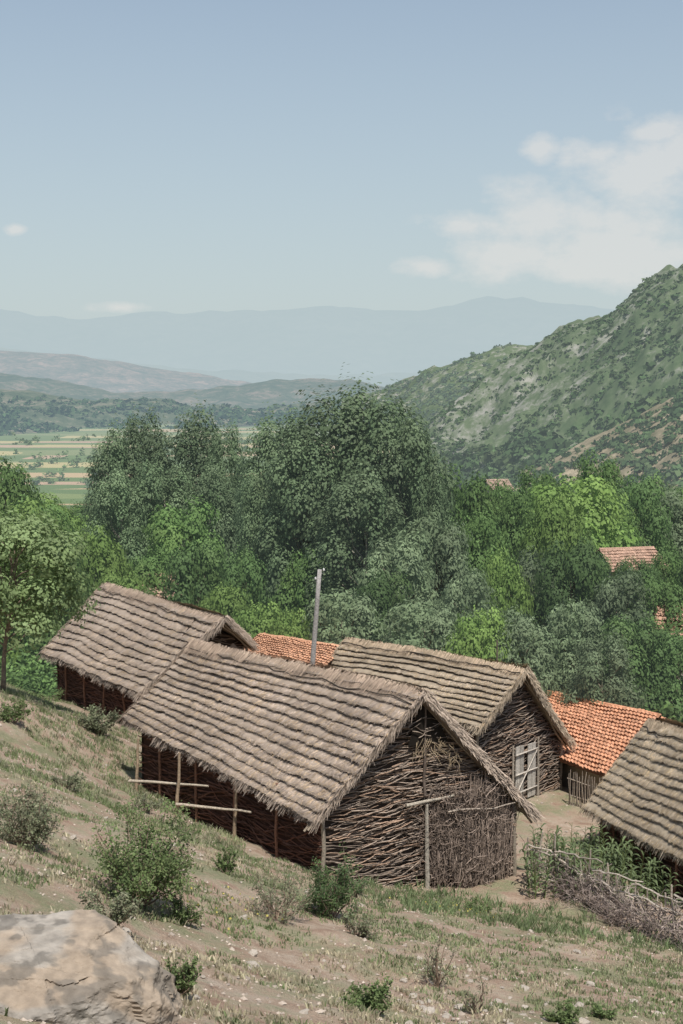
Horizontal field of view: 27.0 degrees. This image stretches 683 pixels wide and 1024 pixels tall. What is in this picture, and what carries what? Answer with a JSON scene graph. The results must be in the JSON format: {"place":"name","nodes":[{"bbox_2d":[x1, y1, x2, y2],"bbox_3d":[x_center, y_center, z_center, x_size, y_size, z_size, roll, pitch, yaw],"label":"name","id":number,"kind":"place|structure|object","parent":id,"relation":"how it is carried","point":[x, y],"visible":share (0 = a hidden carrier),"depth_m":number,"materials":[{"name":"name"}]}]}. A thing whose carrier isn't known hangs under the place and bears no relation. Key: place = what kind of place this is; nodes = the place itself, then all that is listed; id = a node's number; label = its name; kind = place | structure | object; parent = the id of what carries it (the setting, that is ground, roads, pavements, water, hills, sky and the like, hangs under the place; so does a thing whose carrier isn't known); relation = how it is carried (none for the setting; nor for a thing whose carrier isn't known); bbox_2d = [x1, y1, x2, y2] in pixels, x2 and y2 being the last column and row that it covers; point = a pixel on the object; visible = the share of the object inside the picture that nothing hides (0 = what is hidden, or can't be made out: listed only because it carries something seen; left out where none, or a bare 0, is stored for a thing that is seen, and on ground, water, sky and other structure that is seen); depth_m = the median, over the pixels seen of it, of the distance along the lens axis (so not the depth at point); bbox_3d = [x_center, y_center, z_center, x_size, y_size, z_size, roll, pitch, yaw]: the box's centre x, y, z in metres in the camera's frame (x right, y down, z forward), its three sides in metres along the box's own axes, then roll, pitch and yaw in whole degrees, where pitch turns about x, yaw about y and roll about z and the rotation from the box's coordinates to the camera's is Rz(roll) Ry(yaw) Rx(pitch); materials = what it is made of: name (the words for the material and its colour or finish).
{"place":"outdoors","nodes":[
{"label":"outdoors","id":0,"kind":"place"},
{"bbox_2d":[0,350,249,392],"bbox_3d":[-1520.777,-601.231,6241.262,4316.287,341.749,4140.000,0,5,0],"label":"hill range","id":1,"kind":"structure","parent":0,"point":[115,376],"depth_m":5764.04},
{"bbox_2d":[0,389,339,434],"bbox_3d":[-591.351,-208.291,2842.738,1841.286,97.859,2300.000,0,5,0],"label":"wooded hills","id":2,"kind":"structure","parent":0,"point":[61,420],"depth_m":2271.18,"materials":[{"name":"green plant"}]},
{"bbox_2d":[0,392,340,435],"bbox_3d":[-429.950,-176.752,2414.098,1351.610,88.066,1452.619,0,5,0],"label":"hill wood","id":3,"kind":"object","parent":2,"relation":"on","point":[12,422],"visible":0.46,"depth_m":2240.68,"materials":[{"name":"green plant"}]},
{"bbox_2d":[0,373,386,409],"bbox_3d":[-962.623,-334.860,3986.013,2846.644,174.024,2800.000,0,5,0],"label":"wooded hills","id":4,"kind":"structure","parent":0,"point":[253,395],"depth_m":3646.66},
{"bbox_2d":[0,347,419,386],"bbox_3d":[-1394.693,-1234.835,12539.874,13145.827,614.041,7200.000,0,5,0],"label":"mountain","id":5,"kind":"structure","parent":0,"point":[256,377],"depth_m":12627.24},
{"bbox_2d":[0,296,613,375],"bbox_3d":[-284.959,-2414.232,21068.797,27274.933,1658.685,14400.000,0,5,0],"label":"mountain","id":6,"kind":"structure","parent":0,"point":[325,340],"depth_m":19122.81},
{"bbox_2d":[0,424,682,1023],"bbox_3d":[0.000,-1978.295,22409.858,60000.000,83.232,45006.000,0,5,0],"label":"ground","id":7,"kind":"structure","parent":0,"point":[72,492],"depth_m":26.62,"materials":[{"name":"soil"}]},
{"bbox_2d":[0,696,33,722],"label":"shrub","id":8,"kind":"object","parent":7,"relation":"on","point":[8,713],"visible":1,"depth_m":40.54,"materials":[{"name":"green plant"}]},
{"bbox_2d":[0,453,46,512],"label":"tree","id":9,"kind":"object","parent":7,"relation":"on","point":[12,482],"visible":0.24,"depth_m":97.17,"materials":[{"name":"green plant"}]},
{"bbox_2d":[0,493,64,691],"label":"tree","id":10,"kind":"object","parent":7,"relation":"on","point":[30,508],"visible":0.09,"depth_m":73.47,"materials":[{"name":"green plant"}]},
{"bbox_2d":[0,768,71,848],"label":"shrub","id":11,"kind":"object","parent":7,"relation":"on","point":[30,828],"visible":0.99,"depth_m":23.85,"materials":[{"name":"green plant"}]},
{"bbox_2d":[6,493,84,632],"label":"tree","id":12,"kind":"object","parent":7,"relation":"on","point":[58,514],"visible":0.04,"depth_m":84.13,"materials":[{"name":"green plant"}]},
{"bbox_2d":[0,505,104,690],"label":"fruit tree","id":13,"kind":"object","parent":7,"relation":"on","point":[60,571],"visible":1,"depth_m":44.16,"materials":[{"name":"green plant"}]},
{"bbox_2d":[14,545,94,691],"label":"tree","id":14,"kind":"object","parent":7,"relation":"on","point":[40,646],"visible":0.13,"depth_m":67.86,"materials":[{"name":"green plant"}]},
{"bbox_2d":[0,909,182,1023],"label":"boulder","id":15,"kind":"object","parent":7,"relation":"on","point":[81,966],"visible":0.99,"depth_m":12.87,"materials":[{"name":"stone"}]},
{"bbox_2d":[74,704,120,736],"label":"shrub","id":16,"kind":"object","parent":7,"relation":"on","point":[92,720],"visible":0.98,"depth_m":44.44,"materials":[{"name":"green plant"}]},
{"bbox_2d":[59,520,147,620],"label":"tree","id":17,"kind":"object","parent":7,"relation":"on","point":[112,558],"visible":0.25,"depth_m":75.72,"materials":[{"name":"green plant"}]},
{"bbox_2d":[75,886,144,926],"bbox_3d":[-3.201,5.425,19.675,0.987,0.678,0.960,0,5,0],"label":"shrub","id":18,"kind":"object","parent":7,"relation":"on","point":[116,914],"visible":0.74,"depth_m":19.50,"materials":[{"name":"green plant"}]},
{"bbox_2d":[76,413,148,578],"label":"tree","id":19,"kind":"object","parent":7,"relation":"on","point":[107,461],"visible":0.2,"depth_m":101.35,"materials":[{"name":"green plant"}]},
{"bbox_2d":[86,455,152,571],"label":"tree","id":20,"kind":"object","parent":7,"relation":"on","point":[124,494],"visible":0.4,"depth_m":95.66,"materials":[{"name":"green plant"}]},
{"bbox_2d":[87,568,156,596],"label":"tree","id":21,"kind":"object","parent":7,"relation":"on","point":[125,581],"visible":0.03,"depth_m":70.19,"materials":[{"name":"green plant"}]},
{"bbox_2d":[0,681,247,858],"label":"grass","id":22,"kind":"structure","parent":7,"relation":"on","point":[65,714],"depth_m":40.49,"materials":[{"name":"green plant"}]},
{"bbox_2d":[78,792,200,912],"bbox_3d":[-3.245,5.405,22.565,2.074,1.760,2.279,0,5,0],"label":"shrub","id":23,"kind":"object","parent":7,"relation":"on","point":[159,871],"visible":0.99,"depth_m":22.44,"materials":[{"name":"green plant"}]},
{"bbox_2d":[111,401,170,548],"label":"tree","id":24,"kind":"object","parent":7,"relation":"on","point":[138,439],"visible":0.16,"depth_m":103.23,"materials":[{"name":"green plant"}]},
{"bbox_2d":[34,582,259,730],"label":"thatched barn","id":25,"kind":"structure","parent":7,"relation":"on","point":[121,652],"depth_m":53.25,"materials":[{"name":"brown wood"}]},
{"bbox_2d":[121,544,175,601],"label":"tree","id":26,"kind":"object","parent":7,"relation":"on","point":[138,566],"visible":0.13,"depth_m":77.73,"materials":[{"name":"green plant"}]},
{"bbox_2d":[0,431,298,498],"bbox_3d":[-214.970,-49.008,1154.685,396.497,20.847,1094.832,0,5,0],"label":"hedgerow","id":27,"kind":"object","parent":7,"relation":"on","point":[41,478],"visible":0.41,"depth_m":1086.25,"materials":[{"name":"green plant"}]},
{"bbox_2d":[119,450,208,562],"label":"tree","id":28,"kind":"object","parent":7,"relation":"on","point":[148,486],"visible":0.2,"depth_m":97.16,"materials":[{"name":"green plant"}]},
{"bbox_2d":[132,495,230,604],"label":"tree","id":29,"kind":"object","parent":7,"relation":"on","point":[170,530],"visible":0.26,"depth_m":85.44,"materials":[{"name":"green plant"}]},
{"bbox_2d":[164,956,202,997],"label":"shrub","id":30,"kind":"object","parent":7,"relation":"on","point":[185,979],"visible":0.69,"depth_m":15.95,"materials":[{"name":"green plant"}]},
{"bbox_2d":[161,891,205,927],"bbox_3d":[-2.534,6.398,22.706,0.762,0.557,0.746,0,5,0],"label":"shrub","id":31,"kind":"object","parent":7,"relation":"on","point":[181,914],"visible":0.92,"depth_m":22.61,"materials":[{"name":"green plant"}]},
{"bbox_2d":[128,738,251,837],"bbox_3d":[-4.414,7.562,38.603,0.891,2.192,5.426,-4,7,-41],"label":"pole railing","id":32,"kind":"object","parent":7,"relation":"on","point":[136,781],"visible":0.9,"depth_m":38.36,"materials":[{"name":"brown wood"}]},
{"bbox_2d":[156,537,227,606],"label":"tree","id":33,"kind":"object","parent":7,"relation":"on","point":[189,564],"visible":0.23,"depth_m":69.53,"materials":[{"name":"green plant"}]},
{"bbox_2d":[149,393,241,586],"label":"tree","id":34,"kind":"object","parent":7,"relation":"on","point":[192,444],"visible":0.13,"depth_m":100.99,"materials":[{"name":"green plant"}]},
{"bbox_2d":[182,450,241,603],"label":"tree","id":35,"kind":"object","parent":7,"relation":"on","point":[226,518],"visible":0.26,"depth_m":95.52,"materials":[{"name":"green plant"}]},
{"bbox_2d":[200,412,246,557],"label":"tree","id":36,"kind":"object","parent":7,"relation":"on","point":[231,449],"visible":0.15,"depth_m":98.69,"materials":[{"name":"green plant"}]},
{"bbox_2d":[195,580,261,629],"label":"tree","id":37,"kind":"object","parent":7,"relation":"on","point":[223,605],"visible":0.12,"depth_m":66.00,"materials":[{"name":"green plant"}]},
{"bbox_2d":[214,542,277,633],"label":"tree","id":38,"kind":"object","parent":7,"relation":"on","point":[250,575],"visible":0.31,"depth_m":68.17,"materials":[{"name":"green plant"}]},
{"bbox_2d":[234,457,281,598],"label":"tree","id":39,"kind":"object","parent":7,"relation":"on","point":[252,502],"visible":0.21,"depth_m":77.56,"materials":[{"name":"green plant"}]},
{"bbox_2d":[231,600,289,637],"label":"tree","id":40,"kind":"object","parent":7,"relation":"on","point":[244,621],"visible":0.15,"depth_m":62.27,"materials":[{"name":"green plant"}]},
{"bbox_2d":[228,395,314,604],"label":"tree","id":41,"kind":"object","parent":7,"relation":"on","point":[262,440],"visible":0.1,"depth_m":79.00,"materials":[{"name":"green plant"}]},
{"bbox_2d":[238,869,317,924],"bbox_3d":[-1.151,6.963,25.741,1.466,0.906,1.531,0,5,0],"label":"shrub","id":42,"kind":"object","parent":7,"relation":"on","point":[284,913],"visible":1,"depth_m":25.79,"materials":[{"name":"green plant"}]},
{"bbox_2d":[268,605,312,640],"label":"tree","id":43,"kind":"object","parent":7,"relation":"on","point":[295,626],"visible":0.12,"depth_m":60.39,"materials":[{"name":"green plant"}]},
{"bbox_2d":[248,633,338,666],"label":"tiled house","id":44,"kind":"structure","parent":7,"relation":"on","point":[292,647],"depth_m":55.71,"materials":[{"name":"tile"}]},
{"bbox_2d":[249,420,356,626],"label":"tree","id":45,"kind":"object","parent":7,"relation":"on","point":[278,563],"visible":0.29,"depth_m":73.88,"materials":[{"name":"green plant"}]},
{"bbox_2d":[267,543,355,644],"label":"tree","id":46,"kind":"object","parent":7,"relation":"on","point":[298,575],"visible":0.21,"depth_m":71.75,"materials":[{"name":"green plant"}]},
{"bbox_2d":[310,568,324,664],"bbox_3d":[-0.994,5.675,48.697,0.863,7.571,0.230,0,5,0],"label":"utility pole","id":47,"kind":"object","parent":7,"relation":"on","point":[315,622],"visible":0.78,"depth_m":48.45,"materials":[{"name":"grey wood"}]},
{"bbox_2d":[251,362,393,630],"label":"tree","id":48,"kind":"object","parent":7,"relation":"on","point":[304,430],"visible":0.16,"depth_m":75.33,"materials":[{"name":"green plant"}]},
{"bbox_2d":[114,639,545,888],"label":"thatched barn","id":49,"kind":"structure","parent":7,"relation":"on","point":[389,782],"depth_m":36.73,"materials":[{"name":"brown wood"}]},
{"bbox_2d":[397,766,519,888],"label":"door","id":50,"kind":"structure","parent":49,"relation":"in","point":[476,840],"depth_m":36.74,"materials":[{"name":"brown wood"}]},
{"bbox_2d":[295,840,370,920],"bbox_3d":[-0.176,7.082,27.302,1.491,1.508,1.453,0,5,0],"label":"shrub","id":51,"kind":"object","parent":7,"relation":"on","point":[326,892],"visible":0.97,"depth_m":27.17,"materials":[{"name":"green plant"}]},
{"bbox_2d":[0,634,675,718],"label":"undergrowth","id":52,"kind":"object","parent":7,"relation":"on","point":[22,674],"visible":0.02,"depth_m":63.14,"materials":[{"name":"green plant"}]},
{"bbox_2d":[0,759,682,1023],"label":"grass","id":53,"kind":"structure","parent":7,"relation":"on","point":[465,938],"depth_m":25.69,"materials":[{"name":"green plant"}]},
{"bbox_2d":[0,712,682,1023],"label":"gravel","id":54,"kind":"structure","parent":7,"relation":"on","point":[275,986],"depth_m":22.79,"materials":[{"name":"beige gravel"}]},
{"bbox_2d":[298,581,388,643],"bbox_3d":[0.082,6.524,61.023,5.269,7.671,4.532,-5,7,-44],"label":"tree","id":55,"kind":"object","parent":7,"relation":"on","point":[340,627],"visible":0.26,"depth_m":59.88,"materials":[{"name":"green plant"}]},
{"bbox_2d":[300,449,411,640],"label":"tree","id":56,"kind":"object","parent":7,"relation":"on","point":[339,510],"visible":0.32,"depth_m":70.52,"materials":[{"name":"green plant"}]},
{"bbox_2d":[340,902,383,939],"bbox_3d":[0.361,7.437,25.719,0.807,0.677,0.647,0,5,0],"label":"shrub","id":57,"kind":"object","parent":7,"relation":"on","point":[363,931],"visible":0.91,"depth_m":25.64,"materials":[{"name":"green plant"}]},
{"bbox_2d":[340,973,397,1015],"bbox_3d":[0.354,6.322,18.622,0.758,0.522,0.698,0,5,0],"label":"shrub","id":58,"kind":"object","parent":7,"relation":"on","point":[374,996],"visible":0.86,"depth_m":18.54,"materials":[{"name":"green plant"}]},
{"bbox_2d":[317,372,435,595],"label":"tree","id":59,"kind":"object","parent":7,"relation":"on","point":[387,429],"visible":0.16,"depth_m":74.20,"materials":[{"name":"green plant"}]},
{"bbox_2d":[343,566,413,645],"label":"tree","id":60,"kind":"object","parent":7,"relation":"on","point":[380,591],"visible":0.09,"depth_m":61.91,"materials":[{"name":"green plant"}]},
{"bbox_2d":[350,517,443,647],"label":"tree","id":61,"kind":"object","parent":7,"relation":"on","point":[398,560],"visible":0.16,"depth_m":65.98,"materials":[{"name":"green plant"}]},
{"bbox_2d":[361,398,463,610],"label":"tree","id":62,"kind":"object","parent":7,"relation":"on","point":[410,462],"visible":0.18,"depth_m":73.18,"materials":[{"name":"green plant"}]},
{"bbox_2d":[375,589,463,651],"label":"tree","id":63,"kind":"object","parent":7,"relation":"on","point":[436,634],"visible":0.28,"depth_m":57.94,"materials":[{"name":"green plant"}]},
{"bbox_2d":[403,461,454,604],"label":"tree","id":64,"kind":"object","parent":7,"relation":"on","point":[438,488],"visible":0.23,"depth_m":72.73,"materials":[{"name":"green plant"}]},
{"bbox_2d":[412,924,459,989],"bbox_3d":[1.501,7.139,22.825,0.768,1.057,0.768,0,5,0],"label":"dry weed","id":65,"kind":"object","parent":7,"relation":"on","point":[436,969],"visible":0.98,"depth_m":22.73,"materials":[{"name":"brown plant"}]},
{"bbox_2d":[400,500,484,632],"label":"tree","id":66,"kind":"object","parent":7,"relation":"on","point":[453,554],"visible":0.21,"depth_m":71.43,"materials":[{"name":"green plant"}]},
{"bbox_2d":[324,637,578,798],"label":"thatched barn","id":67,"kind":"structure","parent":7,"relation":"on","point":[504,714],"depth_m":47.84,"materials":[{"name":"brown wood"}]},
{"bbox_2d":[515,742,537,796],"bbox_3d":[6.179,8.669,47.550,0.100,1.863,1.361,4,7,39],"label":"door","id":68,"kind":"structure","parent":67,"relation":"in","point":[519,760],"depth_m":47.61,"materials":[{"name":"grey wood"}]},
{"bbox_2d":[426,560,501,657],"bbox_3d":[5.195,6.194,60.955,3.626,8.768,4.215,0,5,3],"label":"tree","id":69,"kind":"object","parent":7,"relation":"on","point":[454,597],"visible":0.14,"depth_m":59.94,"materials":[{"name":"green plant"}]},
{"bbox_2d":[432,461,515,593],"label":"tree","id":70,"kind":"object","parent":7,"relation":"on","point":[476,496],"visible":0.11,"depth_m":87.60,"materials":[{"name":"green plant"}]},
{"bbox_2d":[441,603,516,663],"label":"tree","id":71,"kind":"object","parent":7,"relation":"on","point":[468,643],"visible":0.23,"depth_m":56.10,"materials":[{"name":"green plant"}]},
{"bbox_2d":[447,505,519,620],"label":"tree","id":72,"kind":"object","parent":7,"relation":"on","point":[479,545],"visible":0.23,"depth_m":79.43,"materials":[{"name":"green plant"}]},
{"bbox_2d":[478,543,540,661],"bbox_3d":[7.151,6.158,63.758,3.461,9.658,3.298,2,5,21],"label":"tree","id":73,"kind":"object","parent":7,"relation":"on","point":[517,588],"visible":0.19,"depth_m":63.01,"materials":[{"name":"green plant"}]},
{"bbox_2d":[488,482,546,567],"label":"tree","id":74,"kind":"object","parent":7,"relation":"on","point":[512,530],"visible":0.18,"depth_m":89.14,"materials":[{"name":"green plant"}]},
{"bbox_2d":[357,873,682,952],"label":"weeds","id":75,"kind":"object","parent":7,"relation":"on","point":[408,905],"visible":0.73,"depth_m":32.70,"materials":[{"name":"green plant"}]},
{"bbox_2d":[488,597,563,696],"bbox_3d":[7.344,6.927,56.720,3.384,7.007,3.934,-2,5,-19],"label":"tree","id":76,"kind":"object","parent":7,"relation":"on","point":[522,631],"visible":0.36,"depth_m":56.01,"materials":[{"name":"green plant"}]},
{"bbox_2d":[504,536,565,671],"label":"tree","id":77,"kind":"object","parent":7,"relation":"on","point":[530,562],"visible":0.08,"depth_m":66.35,"materials":[{"name":"green plant"}]},
{"bbox_2d":[514,465,556,510],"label":"tree","id":78,"kind":"object","parent":7,"relation":"on","point":[527,481],"visible":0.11,"depth_m":169.91,"materials":[{"name":"green plant"}]},
{"bbox_2d":[515,486,596,634],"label":"tree","id":79,"kind":"object","parent":7,"relation":"on","point":[550,527],"visible":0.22,"depth_m":85.78,"materials":[{"name":"green plant"}]},
{"bbox_2d":[540,998,581,1023],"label":"shrub","id":80,"kind":"object","parent":7,"relation":"on","point":[566,1015],"visible":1,"depth_m":20.64,"materials":[{"name":"green plant"}]},
{"bbox_2d":[518,529,618,691],"bbox_3d":[10.094,5.556,63.689,4.954,9.443,4.515,-2,5,-19],"label":"tree","id":81,"kind":"object","parent":7,"relation":"on","point":[582,570],"visible":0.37,"depth_m":62.74,"materials":[{"name":"green plant"}]},
{"bbox_2d":[530,589,613,698],"bbox_3d":[9.484,6.741,57.981,4.004,7.526,3.444,-5,7,-43],"label":"tree","id":82,"kind":"object","parent":7,"relation":"on","point":[584,632],"visible":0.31,"depth_m":56.99,"materials":[{"name":"green plant"}]},
{"bbox_2d":[510,471,643,569],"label":"tree","id":83,"kind":"object","parent":7,"relation":"on","point":[605,533],"visible":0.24,"depth_m":110.87,"materials":[{"name":"green plant"}]},
{"bbox_2d":[552,624,647,708],"bbox_3d":[9.911,7.437,54.833,3.794,6.211,3.263,1,5,7],"label":"tree","id":84,"kind":"object","parent":7,"relation":"on","point":[590,673],"visible":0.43,"depth_m":54.33,"materials":[{"name":"green plant"}]},
{"bbox_2d":[519,832,682,952],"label":"brushwood fence","id":85,"kind":"object","parent":7,"relation":"on","point":[616,905],"visible":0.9,"depth_m":34.23,"materials":[{"name":"brown wood"}]},
{"bbox_2d":[573,448,633,518],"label":"tree","id":86,"kind":"object","parent":7,"relation":"on","point":[608,472],"visible":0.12,"depth_m":139.67,"materials":[{"name":"green plant"}]},
{"bbox_2d":[545,690,672,796],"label":"tiled house","id":87,"kind":"structure","parent":7,"relation":"on","point":[603,734],"depth_m":50.41,"materials":[{"name":"clay tile"},{"name":"weathered wood"}]},
{"bbox_2d":[568,560,656,681],"bbox_3d":[11.877,6.338,61.988,3.993,9.018,4.642,0,5,2],"label":"tree","id":88,"kind":"object","parent":7,"relation":"on","point":[619,589],"visible":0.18,"depth_m":60.84,"materials":[{"name":"green plant"}]},
{"bbox_2d":[587,494,647,546],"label":"tree","id":89,"kind":"object","parent":7,"relation":"on","point":[633,522],"visible":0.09,"depth_m":119.72,"materials":[{"name":"green plant"}]},
{"bbox_2d":[591,546,667,578],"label":"tiled house","id":90,"kind":"structure","parent":7,"relation":"on","point":[617,554],"depth_m":99.89,"materials":[{"name":"tile"}]},
{"bbox_2d":[578,718,682,903],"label":"thatched barn","id":91,"kind":"structure","parent":7,"relation":"on","point":[636,796],"depth_m":40.29,"materials":[{"name":"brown wood"}]},
{"bbox_2d":[581,612,682,716],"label":"tree","id":92,"kind":"object","parent":7,"relation":"on","point":[640,651],"visible":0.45,"depth_m":56.09,"materials":[{"name":"green plant"}]},
{"bbox_2d":[611,468,676,585],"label":"tree","id":93,"kind":"object","parent":7,"relation":"on","point":[655,521],"visible":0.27,"depth_m":129.01,"materials":[{"name":"green plant"}]},
{"bbox_2d":[623,571,682,714],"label":"tree","id":94,"kind":"object","parent":7,"relation":"on","point":[670,596],"visible":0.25,"depth_m":61.95,"materials":[{"name":"green plant"}]},
{"bbox_2d":[630,476,682,587],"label":"tree","id":95,"kind":"object","parent":7,"relation":"on","point":[678,526],"visible":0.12,"depth_m":136.16,"materials":[{"name":"green plant"}]},
{"bbox_2d":[637,623,682,722],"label":"tree","id":96,"kind":"object","parent":7,"relation":"on","point":[672,642],"visible":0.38,"depth_m":56.78,"materials":[{"name":"green plant"}]},
{"bbox_2d":[649,542,682,605],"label":"tree","id":97,"kind":"object","parent":7,"relation":"on","point":[667,559],"visible":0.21,"depth_m":92.09,"materials":[{"name":"green plant"}]},
{"bbox_2d":[0,0,682,318],"label":"sky","id":98,"kind":"structure","parent":0,"point":[173,156],"materials":[{"name":"blue"}]},
{"bbox_2d":[341,344,532,442],"bbox_3d":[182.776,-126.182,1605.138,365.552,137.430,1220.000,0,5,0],"label":"scrub hill","id":99,"kind":"structure","parent":0,"point":[491,359],"depth_m":1547.49,"materials":[{"name":"green plant"}]},
{"bbox_2d":[341,342,518,442],"bbox_3d":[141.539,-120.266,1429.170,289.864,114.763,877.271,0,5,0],"label":"hillside scrub","id":100,"kind":"object","parent":99,"relation":"on","point":[438,391],"visible":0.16,"depth_m":1528.89,"materials":[{"name":"green plant"}]},
{"bbox_2d":[418,264,682,482],"bbox_3d":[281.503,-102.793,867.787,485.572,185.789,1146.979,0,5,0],"label":"scrub hill","id":101,"kind":"structure","parent":0,"point":[470,426],"depth_m":659.25,"materials":[{"name":"green plant"}]},
{"bbox_2d":[418,395,669,485],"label":"foothill wood","id":102,"kind":"object","parent":101,"relation":"on","point":[506,455],"visible":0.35,"depth_m":509.96,"materials":[{"name":"green plant"}]},
{"bbox_2d":[414,265,682,484],"bbox_3d":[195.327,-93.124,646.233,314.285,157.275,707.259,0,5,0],"label":"hillside scrub","id":103,"kind":"object","parent":101,"relation":"on","point":[575,436],"visible":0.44,"depth_m":618.28,"materials":[{"name":"green plant"}]},
{"bbox_2d":[516,397,682,490],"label":"scrub hill","id":104,"kind":"structure","parent":0,"point":[659,435],"depth_m":286.74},
{"bbox_2d":[499,392,682,491],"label":"hillside scrub","id":105,"kind":"object","parent":104,"relation":"on","point":[674,472],"visible":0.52,"depth_m":278.64,"materials":[{"name":"green plant"}]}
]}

